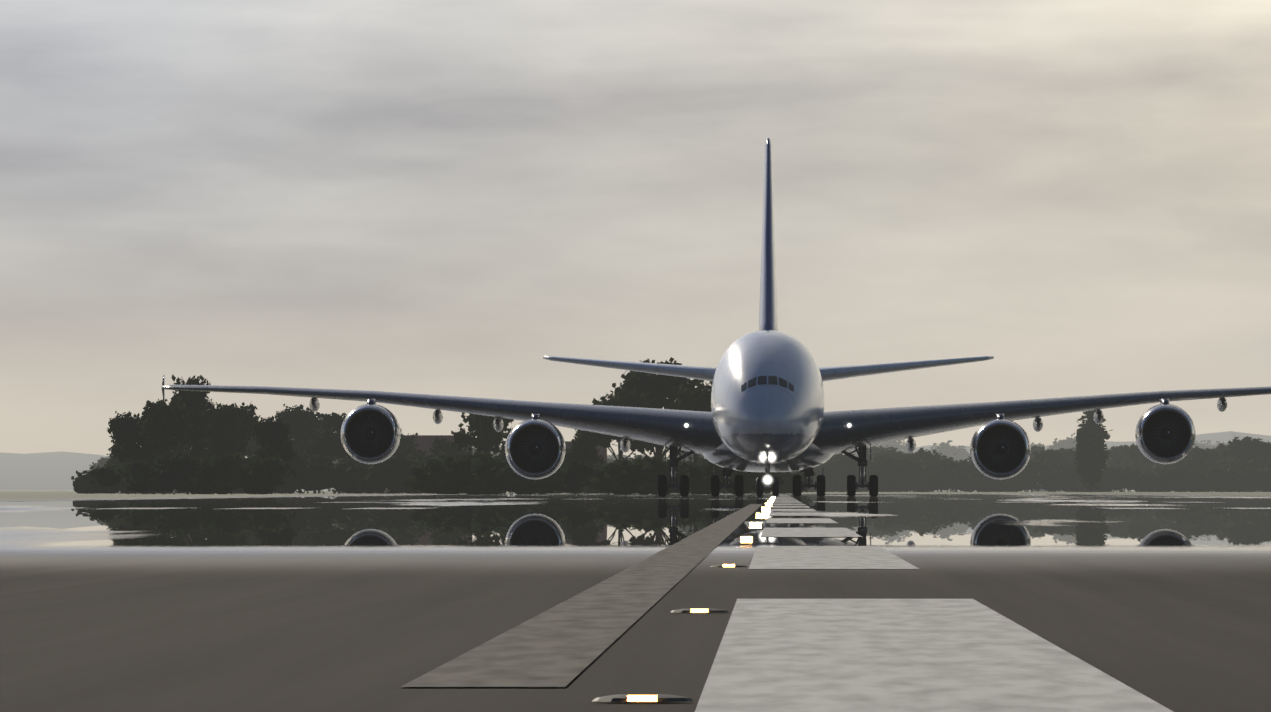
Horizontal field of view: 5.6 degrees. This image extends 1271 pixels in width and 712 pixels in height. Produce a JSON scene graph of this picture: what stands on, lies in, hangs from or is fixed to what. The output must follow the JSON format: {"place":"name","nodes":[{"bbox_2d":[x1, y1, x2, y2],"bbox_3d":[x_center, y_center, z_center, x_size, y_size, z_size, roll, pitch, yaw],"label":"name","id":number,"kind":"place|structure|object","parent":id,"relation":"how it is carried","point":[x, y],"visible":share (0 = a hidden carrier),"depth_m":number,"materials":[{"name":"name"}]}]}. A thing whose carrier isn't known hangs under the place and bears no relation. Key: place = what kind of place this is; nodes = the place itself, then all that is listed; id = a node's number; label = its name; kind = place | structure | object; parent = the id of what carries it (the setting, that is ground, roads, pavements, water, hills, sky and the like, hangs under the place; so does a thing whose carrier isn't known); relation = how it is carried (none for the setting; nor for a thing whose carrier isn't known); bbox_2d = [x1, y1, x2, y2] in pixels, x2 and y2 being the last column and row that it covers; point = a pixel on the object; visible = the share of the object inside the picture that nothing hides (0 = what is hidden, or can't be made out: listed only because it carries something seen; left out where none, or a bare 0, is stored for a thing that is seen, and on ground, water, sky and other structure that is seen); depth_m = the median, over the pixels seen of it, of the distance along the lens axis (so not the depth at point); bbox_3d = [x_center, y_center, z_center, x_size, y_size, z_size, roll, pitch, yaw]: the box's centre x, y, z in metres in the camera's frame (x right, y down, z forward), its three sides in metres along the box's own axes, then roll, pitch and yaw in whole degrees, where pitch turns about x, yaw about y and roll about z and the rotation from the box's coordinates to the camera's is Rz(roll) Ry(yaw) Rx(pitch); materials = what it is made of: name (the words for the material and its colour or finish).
{"place":"outdoors","nodes":[
{"label":"outdoors","id":0,"kind":"place"},
{"bbox_2d":[0,494,444,500],"bbox_3d":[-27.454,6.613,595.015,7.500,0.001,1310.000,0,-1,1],"label":"runway shoulder road","id":1,"kind":"structure","parent":0,"point":[40,499],"depth_m":736.03,"materials":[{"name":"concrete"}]},
{"bbox_2d":[400,428,471,457],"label":"red house","id":2,"kind":"structure","parent":0,"point":[424,442],"depth_m":1699.01,"materials":[{"name":"brick"}]},
{"bbox_2d":[565,441,606,492],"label":"house","id":3,"kind":"structure","parent":0,"point":[602,451],"depth_m":1698.10,"materials":[{"name":"grey tile"}]},
{"bbox_2d":[0,494,1270,711],"bbox_3d":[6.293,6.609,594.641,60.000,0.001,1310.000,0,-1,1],"label":"runway","id":4,"kind":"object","parent":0,"point":[206,604],"depth_m":60.98,"materials":[{"name":"grey asphalt"}]},
{"bbox_2d":[401,504,761,686],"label":"old runway markings","id":5,"kind":"object","parent":4,"relation":"on","point":[565,643],"visible":1,"depth_m":41.89,"materials":[{"name":"grey paint"}]},
{"bbox_2d":[0,494,1270,711],"bbox_3d":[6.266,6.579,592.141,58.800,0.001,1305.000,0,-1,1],"label":"runway markings","id":6,"kind":"object","parent":4,"relation":"on","point":[874,656],"visible":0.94,"depth_m":35.12,"materials":[{"name":"white paint"}]},
{"bbox_2d":[592,499,773,701],"bbox_3d":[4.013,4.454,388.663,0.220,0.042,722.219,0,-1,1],"label":"runway lights","id":7,"kind":"object","parent":4,"relation":"on","point":[642,698],"visible":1,"depth_m":27.67},
{"bbox_2d":[162,138,1270,496],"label":"airplane","id":8,"kind":"object","parent":4,"relation":"on","point":[768,378],"visible":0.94,"depth_m":828.58,"materials":[{"name":"white metal"}]},
{"bbox_2d":[0,431,1270,489],"bbox_3d":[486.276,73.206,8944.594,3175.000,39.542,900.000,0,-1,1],"label":"hill ridge","id":9,"kind":"structure","parent":0,"point":[45,471],"depth_m":8544.94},
{"bbox_2d":[0,490,1270,498],"bbox_3d":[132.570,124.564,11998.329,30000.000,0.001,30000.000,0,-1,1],"label":"ground grass","id":10,"kind":"structure","parent":0,"point":[18,494],"depth_m":1477.53,"materials":[{"name":"plant"}]},
{"bbox_2d":[88,453,112,471],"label":"broad tree","id":11,"kind":"object","parent":10,"relation":"on","point":[101,463],"visible":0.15,"depth_m":2766.45,"materials":[{"name":"green plant"}]},
{"bbox_2d":[71,460,129,493],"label":"shrub","id":12,"kind":"object","parent":10,"relation":"on","point":[82,484],"visible":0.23,"depth_m":1446.28,"materials":[{"name":"green plant"}]},
{"bbox_2d":[104,441,140,466],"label":"broad tree","id":13,"kind":"object","parent":10,"relation":"on","point":[111,455],"visible":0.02,"depth_m":1504.51,"materials":[{"name":"green plant"}]},
{"bbox_2d":[86,454,172,493],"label":"shrub","id":14,"kind":"object","parent":10,"relation":"on","point":[106,476],"visible":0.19,"depth_m":1232.09,"materials":[{"name":"green plant"}]},
{"bbox_2d":[107,411,154,493],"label":"broad tree","id":15,"kind":"object","parent":10,"relation":"on","point":[125,430],"visible":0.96,"depth_m":1262.97,"materials":[{"name":"green plant"}]},
{"bbox_2d":[120,485,160,493],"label":"shrub","id":16,"kind":"object","parent":10,"relation":"on","point":[124,491],"depth_m":1449.38,"materials":[{"name":"green plant"}]},
{"bbox_2d":[128,440,175,493],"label":"broad tree","id":17,"kind":"object","parent":10,"relation":"on","point":[153,457],"visible":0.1,"depth_m":1309.37,"materials":[{"name":"green plant"}]},
{"bbox_2d":[136,397,193,493],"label":"broad tree","id":18,"kind":"object","parent":10,"relation":"on","point":[163,424],"visible":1,"depth_m":1256.77,"materials":[{"name":"green plant"}]},
{"bbox_2d":[125,446,204,493],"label":"shrub","id":19,"kind":"object","parent":10,"relation":"on","point":[181,471],"visible":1,"depth_m":1212.60,"materials":[{"name":"green plant"}]},
{"bbox_2d":[170,375,214,493],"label":"broad tree","id":20,"kind":"object","parent":10,"relation":"on","point":[192,400],"visible":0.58,"depth_m":1298.03,"materials":[{"name":"green plant"}]},
{"bbox_2d":[170,398,231,459],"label":"conifer tree","id":21,"kind":"object","parent":10,"relation":"on","point":[208,421],"visible":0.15,"depth_m":1334.05,"materials":[{"name":"green plant"}]},
{"bbox_2d":[204,398,239,455],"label":"broad tree","id":22,"kind":"object","parent":10,"relation":"on","point":[220,449],"visible":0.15,"depth_m":1336.74,"materials":[{"name":"green plant"}]},
{"bbox_2d":[206,402,258,493],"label":"broad tree","id":23,"kind":"object","parent":10,"relation":"on","point":[239,429],"visible":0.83,"depth_m":1336.27,"materials":[{"name":"green plant"}]},
{"bbox_2d":[173,452,295,493],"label":"shrub","id":24,"kind":"object","parent":10,"relation":"on","point":[224,473],"visible":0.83,"depth_m":1220.82,"materials":[{"name":"green plant"}]},
{"bbox_2d":[240,435,259,457],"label":"broad tree","id":25,"kind":"object","parent":10,"relation":"on","point":[252,446],"visible":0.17,"depth_m":1604.42,"materials":[{"name":"green plant"}]},
{"bbox_2d":[251,416,296,493],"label":"broad tree","id":26,"kind":"object","parent":10,"relation":"on","point":[270,433],"visible":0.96,"depth_m":1262.22,"materials":[{"name":"green plant"}]},
{"bbox_2d":[250,450,332,493],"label":"shrub","id":27,"kind":"object","parent":10,"relation":"on","point":[312,473],"visible":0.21,"depth_m":1441.38,"materials":[{"name":"green plant"}]},
{"bbox_2d":[274,404,324,491],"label":"broad tree","id":28,"kind":"object","parent":10,"relation":"on","point":[302,423],"visible":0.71,"depth_m":1546.55,"materials":[{"name":"green plant"}]},
{"bbox_2d":[276,445,377,493],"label":"shrub","id":29,"kind":"object","parent":10,"relation":"on","point":[350,470],"visible":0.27,"depth_m":1442.35,"materials":[{"name":"green plant"}]},
{"bbox_2d":[303,412,351,492],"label":"broad tree","id":30,"kind":"object","parent":10,"relation":"on","point":[325,443],"visible":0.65,"depth_m":1490.70,"materials":[{"name":"green plant"}]},
{"bbox_2d":[321,463,360,493],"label":"shrub","id":31,"kind":"object","parent":10,"relation":"on","point":[345,487],"visible":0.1,"depth_m":1455.76,"materials":[{"name":"green plant"}]},
{"bbox_2d":[332,459,370,493],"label":"shrub","id":32,"kind":"object","parent":10,"relation":"on","point":[364,491],"visible":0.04,"depth_m":1467.33,"materials":[{"name":"green plant"}]},
{"bbox_2d":[335,453,417,493],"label":"shrub","id":33,"kind":"object","parent":10,"relation":"on","point":[388,473],"visible":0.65,"depth_m":1452.65,"materials":[{"name":"green plant"}]},
{"bbox_2d":[395,433,419,454],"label":"broad tree","id":34,"kind":"object","parent":10,"relation":"on","point":[407,441],"visible":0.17,"depth_m":1596.54,"materials":[{"name":"green plant"}]},
{"bbox_2d":[396,446,420,458],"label":"broad tree","id":35,"kind":"object","parent":10,"relation":"on","point":[404,452],"visible":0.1,"depth_m":1496.86,"materials":[{"name":"green plant"}]},
{"bbox_2d":[368,450,451,493],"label":"shrub","id":36,"kind":"object","parent":10,"relation":"on","point":[428,458],"visible":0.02,"depth_m":1463.47,"materials":[{"name":"green plant"}]},
{"bbox_2d":[400,464,431,493],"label":"shrub","id":37,"kind":"object","parent":10,"relation":"on","point":[406,474],"depth_m":1451.67,"materials":[{"name":"green plant"}]},
{"bbox_2d":[427,435,459,457],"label":"broad tree","id":38,"kind":"object","parent":10,"relation":"on","point":[444,446],"visible":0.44,"depth_m":1514.63,"materials":[{"name":"green plant"}]},
{"bbox_2d":[403,451,505,493],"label":"shrub","id":39,"kind":"object","parent":10,"relation":"on","point":[451,477],"visible":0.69,"depth_m":1218.49,"materials":[{"name":"green plant"}]},
{"bbox_2d":[438,449,473,493],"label":"tree","id":40,"kind":"object","parent":10,"relation":"on","point":[460,453],"depth_m":1460.03,"materials":[{"name":"green plant"}]},
{"bbox_2d":[450,412,513,454],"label":"broad tree","id":41,"kind":"object","parent":10,"relation":"on","point":[489,439],"visible":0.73,"depth_m":1329.76,"materials":[{"name":"green plant"}]},
{"bbox_2d":[499,428,512,458],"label":"broad tree","id":42,"kind":"object","parent":10,"relation":"on","point":[503,441],"visible":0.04,"depth_m":1372.08,"materials":[{"name":"green plant"}]},
{"bbox_2d":[471,452,541,493],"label":"shrub","id":43,"kind":"object","parent":10,"relation":"on","point":[497,474],"visible":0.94,"depth_m":1202.51,"materials":[{"name":"green plant"}]},
{"bbox_2d":[503,459,567,493],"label":"shrub","id":44,"kind":"object","parent":10,"relation":"on","point":[548,484],"visible":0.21,"depth_m":1208.86,"materials":[{"name":"green plant"}]},
{"bbox_2d":[556,454,598,493],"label":"tree","id":45,"kind":"object","parent":10,"relation":"on","point":[578,474],"visible":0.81,"depth_m":1221.78,"materials":[{"name":"green plant"}]},
{"bbox_2d":[564,429,604,493],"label":"broad tree","id":46,"kind":"object","parent":10,"relation":"on","point":[581,447],"visible":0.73,"depth_m":1334.30,"materials":[{"name":"green plant"}]},
{"bbox_2d":[581,457,624,493],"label":"tree","id":47,"kind":"object","parent":10,"relation":"on","point":[591,477],"visible":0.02,"depth_m":1214.41,"materials":[{"name":"green plant"}]},
{"bbox_2d":[572,382,661,461],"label":"broad tree","id":48,"kind":"object","parent":10,"relation":"on","point":[624,399],"visible":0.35,"depth_m":1330.76,"materials":[{"name":"green plant"}]},
{"bbox_2d":[587,456,690,493],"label":"shrub","id":49,"kind":"object","parent":10,"relation":"on","point":[640,476],"visible":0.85,"depth_m":1201.71,"materials":[{"name":"green plant"}]},
{"bbox_2d":[614,357,702,457],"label":"broad tree","id":50,"kind":"object","parent":10,"relation":"on","point":[659,387],"visible":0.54,"depth_m":1340.17,"materials":[{"name":"green plant"}]},
{"bbox_2d":[666,451,703,461],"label":"broad tree","id":51,"kind":"object","parent":10,"relation":"on","point":[691,455],"visible":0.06,"depth_m":2699.53,"materials":[{"name":"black plant"}]},
{"bbox_2d":[666,380,712,464],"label":"broad tree","id":52,"kind":"object","parent":10,"relation":"on","point":[697,398],"visible":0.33,"depth_m":1312.34,"materials":[{"name":"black plant"}]},
{"bbox_2d":[674,457,707,493],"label":"shrub","id":53,"kind":"object","parent":10,"relation":"on","point":[698,476],"visible":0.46,"depth_m":1213.20,"materials":[{"name":"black plant"}]},
{"bbox_2d":[678,457,720,492],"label":"tree","id":54,"kind":"object","parent":10,"relation":"on","point":[701,461],"depth_m":1466.78,"materials":[{"name":"green plant"}]},
{"bbox_2d":[689,463,763,493],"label":"shrub","id":55,"kind":"object","parent":10,"relation":"on","point":[749,482],"visible":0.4,"depth_m":1218.10,"materials":[{"name":"green plant"}]},
{"bbox_2d":[721,472,783,493],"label":"tree","id":56,"kind":"object","parent":10,"relation":"on","point":[771,475],"visible":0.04,"depth_m":1223.26,"materials":[{"name":"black plant"}]},
{"bbox_2d":[750,471,815,493],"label":"tree","id":57,"kind":"object","parent":10,"relation":"on","point":[786,487],"visible":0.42,"depth_m":1463.63,"materials":[{"name":"green plant"}]},
{"bbox_2d":[790,463,860,491],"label":"shrub","id":58,"kind":"object","parent":10,"relation":"on","point":[839,475],"visible":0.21,"depth_m":2329.70,"materials":[{"name":"green plant"}]},
{"bbox_2d":[809,455,886,491],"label":"shrub","id":59,"kind":"object","parent":10,"relation":"on","point":[846,461],"visible":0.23,"depth_m":2335.55,"materials":[{"name":"green plant"}]},
{"bbox_2d":[857,445,897,462],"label":"broad tree","id":60,"kind":"object","parent":10,"relation":"on","point":[875,450],"visible":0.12,"depth_m":2873.43,"materials":[{"name":"green plant"}]},
{"bbox_2d":[856,454,900,491],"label":"tree","id":61,"kind":"object","parent":10,"relation":"on","point":[883,461],"visible":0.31,"depth_m":2345.07,"materials":[{"name":"green plant"}]},
{"bbox_2d":[868,439,905,451],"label":"broad tree","id":62,"kind":"object","parent":10,"relation":"on","point":[895,444],"visible":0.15,"depth_m":5812.78,"materials":[{"name":"grey plant"}]},
{"bbox_2d":[875,450,910,461],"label":"broad tree","id":63,"kind":"object","parent":10,"relation":"on","point":[892,453],"visible":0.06,"depth_m":2580.42,"materials":[{"name":"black plant"}]},
{"bbox_2d":[878,452,923,491],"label":"shrub","id":64,"kind":"object","parent":10,"relation":"on","point":[909,477],"visible":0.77,"depth_m":2345.69,"materials":[{"name":"green plant"}]},
{"bbox_2d":[885,457,939,491],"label":"shrub","id":65,"kind":"object","parent":10,"relation":"on","point":[924,466],"visible":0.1,"depth_m":2376.07,"materials":[{"name":"green plant"}]},
{"bbox_2d":[908,448,939,462],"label":"broad tree","id":66,"kind":"object","parent":10,"relation":"on","point":[921,453],"visible":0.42,"depth_m":2458.88,"materials":[{"name":"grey plant"}]},
{"bbox_2d":[918,462,957,491],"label":"shrub","id":67,"kind":"object","parent":10,"relation":"on","point":[942,478],"visible":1,"depth_m":2330.43,"materials":[{"name":"green plant"}]},
{"bbox_2d":[929,440,970,490],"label":"broad tree","id":68,"kind":"object","parent":10,"relation":"on","point":[943,448],"visible":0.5,"depth_m":5478.43,"materials":[{"name":"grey plant"}]},
{"bbox_2d":[927,453,1012,491],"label":"shrub","id":69,"kind":"object","parent":10,"relation":"on","point":[960,470],"visible":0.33,"depth_m":2345.36,"materials":[{"name":"green plant"}]},
{"bbox_2d":[963,467,1035,491],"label":"shrub","id":70,"kind":"object","parent":10,"relation":"on","point":[978,480],"visible":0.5,"depth_m":2340.90,"materials":[{"name":"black plant"}]},
{"bbox_2d":[1031,445,1044,491],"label":"broad tree","id":71,"kind":"object","parent":10,"relation":"on","point":[1039,449],"visible":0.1,"depth_m":2865.78,"materials":[{"name":"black plant"}]},
{"bbox_2d":[1021,452,1055,491],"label":"tree","id":72,"kind":"object","parent":10,"relation":"on","point":[1032,466],"visible":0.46,"depth_m":2351.12,"materials":[{"name":"black plant"}]},
{"bbox_2d":[1017,465,1068,491],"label":"tree","id":73,"kind":"object","parent":10,"relation":"on","point":[1054,480],"visible":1,"depth_m":2343.34,"materials":[{"name":"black plant"}]},
{"bbox_2d":[1033,449,1068,491],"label":"broad tree","id":74,"kind":"object","parent":10,"relation":"on","point":[1049,455],"visible":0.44,"depth_m":2422.39,"materials":[{"name":"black plant"}]},
{"bbox_2d":[1036,464,1080,491],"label":"shrub","id":75,"kind":"object","parent":10,"relation":"on","point":[1039,486],"visible":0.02,"depth_m":2353.24,"materials":[{"name":"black plant"}]},
{"bbox_2d":[1039,458,1086,491],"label":"tree","id":76,"kind":"object","parent":10,"relation":"on","point":[1068,469],"visible":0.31,"depth_m":2355.25,"materials":[{"name":"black plant"}]},
{"bbox_2d":[1049,434,1076,451],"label":"broad tree","id":77,"kind":"object","parent":10,"relation":"on","point":[1068,443],"visible":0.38,"depth_m":5389.46,"materials":[{"name":"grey plant"}]},
{"bbox_2d":[1054,447,1075,491],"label":"broad tree","id":78,"kind":"object","parent":10,"relation":"on","point":[1069,454],"visible":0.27,"depth_m":2524.98,"materials":[{"name":"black plant"}]},
{"bbox_2d":[1073,410,1113,491],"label":"poplar tree","id":79,"kind":"object","parent":10,"relation":"on","point":[1091,457],"visible":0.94,"depth_m":2097.67,"materials":[{"name":"green plant"}]},
{"bbox_2d":[1076,468,1117,491],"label":"shrub","id":80,"kind":"object","parent":10,"relation":"on","point":[1080,485],"visible":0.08,"depth_m":2341.49,"materials":[{"name":"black plant"}]},
{"bbox_2d":[1097,461,1140,491],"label":"tree","id":81,"kind":"object","parent":10,"relation":"on","point":[1110,478],"visible":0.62,"depth_m":2340.01,"materials":[{"name":"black plant"}]},
{"bbox_2d":[1104,445,1138,491],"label":"broad tree","id":82,"kind":"object","parent":10,"relation":"on","point":[1115,455],"visible":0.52,"depth_m":2645.42,"materials":[{"name":"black plant"}]},
{"bbox_2d":[1103,462,1144,491],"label":"shrub","id":83,"kind":"object","parent":10,"relation":"on","point":[1130,480],"visible":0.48,"depth_m":2339.15,"materials":[{"name":"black plant"}]},
{"bbox_2d":[1123,444,1155,472],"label":"broad tree","id":84,"kind":"object","parent":10,"relation":"on","point":[1136,453],"visible":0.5,"depth_m":2519.29,"materials":[{"name":"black plant"}]},
{"bbox_2d":[1134,468,1155,491],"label":"shrub","id":85,"kind":"object","parent":10,"relation":"on","point":[1140,471],"visible":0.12,"depth_m":2389.37,"materials":[{"name":"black plant"}]},
{"bbox_2d":[1140,465,1188,491],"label":"shrub","id":86,"kind":"object","parent":10,"relation":"on","point":[1165,480],"visible":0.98,"depth_m":2328.79,"materials":[{"name":"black plant"}]},
{"bbox_2d":[1166,468,1205,491],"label":"shrub","id":87,"kind":"object","parent":10,"relation":"on","point":[1177,488],"visible":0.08,"depth_m":2338.83,"materials":[{"name":"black plant"}]},
{"bbox_2d":[1185,448,1222,465],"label":"broad tree","id":88,"kind":"object","parent":10,"relation":"on","point":[1209,455],"visible":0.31,"depth_m":2459.99,"materials":[{"name":"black plant"}]},
{"bbox_2d":[1195,440,1218,447],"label":"broad tree","id":89,"kind":"object","parent":10,"relation":"on","point":[1206,444],"visible":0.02,"depth_m":6145.53,"materials":[{"name":"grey plant"}]},
{"bbox_2d":[1179,466,1242,491],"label":"tree","id":90,"kind":"object","parent":10,"relation":"on","point":[1218,479],"visible":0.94,"depth_m":2329.78,"materials":[{"name":"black plant"}]},
{"bbox_2d":[1188,460,1249,491],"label":"shrub","id":91,"kind":"object","parent":10,"relation":"on","point":[1224,463],"visible":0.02,"depth_m":2377.16,"materials":[{"name":"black plant"}]},
{"bbox_2d":[1208,442,1234,462],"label":"broad tree","id":92,"kind":"object","parent":10,"relation":"on","point":[1220,447],"visible":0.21,"depth_m":2589.38,"materials":[{"name":"black plant"}]},
{"bbox_2d":[1204,462,1270,491],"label":"shrub","id":93,"kind":"object","parent":10,"relation":"on","point":[1253,478],"visible":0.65,"depth_m":2345.46,"materials":[{"name":"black plant"}]},
{"bbox_2d":[1220,436,1270,463],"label":"broad tree","id":94,"kind":"object","parent":10,"relation":"on","point":[1238,450],"visible":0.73,"depth_m":2406.84,"materials":[{"name":"black plant"}]},
{"bbox_2d":[1233,465,1270,491],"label":"shrub","id":95,"kind":"object","parent":10,"relation":"on","point":[1244,467],"visible":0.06,"depth_m":2370.05,"materials":[{"name":"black plant"}]},
{"bbox_2d":[1247,456,1270,491],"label":"shrub","id":96,"kind":"object","parent":10,"relation":"on","point":[1263,463],"visible":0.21,"depth_m":2374.87,"materials":[{"name":"black plant"}]},
{"bbox_2d":[0,0,1270,458],"label":"sky","id":97,"kind":"structure","parent":0,"point":[432,197],"materials":[{"name":"grey"}]},
{"bbox_2d":[1155,444,1199,469],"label":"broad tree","id":98,"kind":"object","parent":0,"point":[1160,465],"visible":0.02,"depth_m":2502.73,"materials":[{"name":"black plant"}]},
{"bbox_2d":[1105,494,1270,496],"bbox_3d":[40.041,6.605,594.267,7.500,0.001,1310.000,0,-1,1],"label":"runway shoulder road","id":99,"kind":"structure","parent":0,"point":[1197,495],"depth_m":979.75,"materials":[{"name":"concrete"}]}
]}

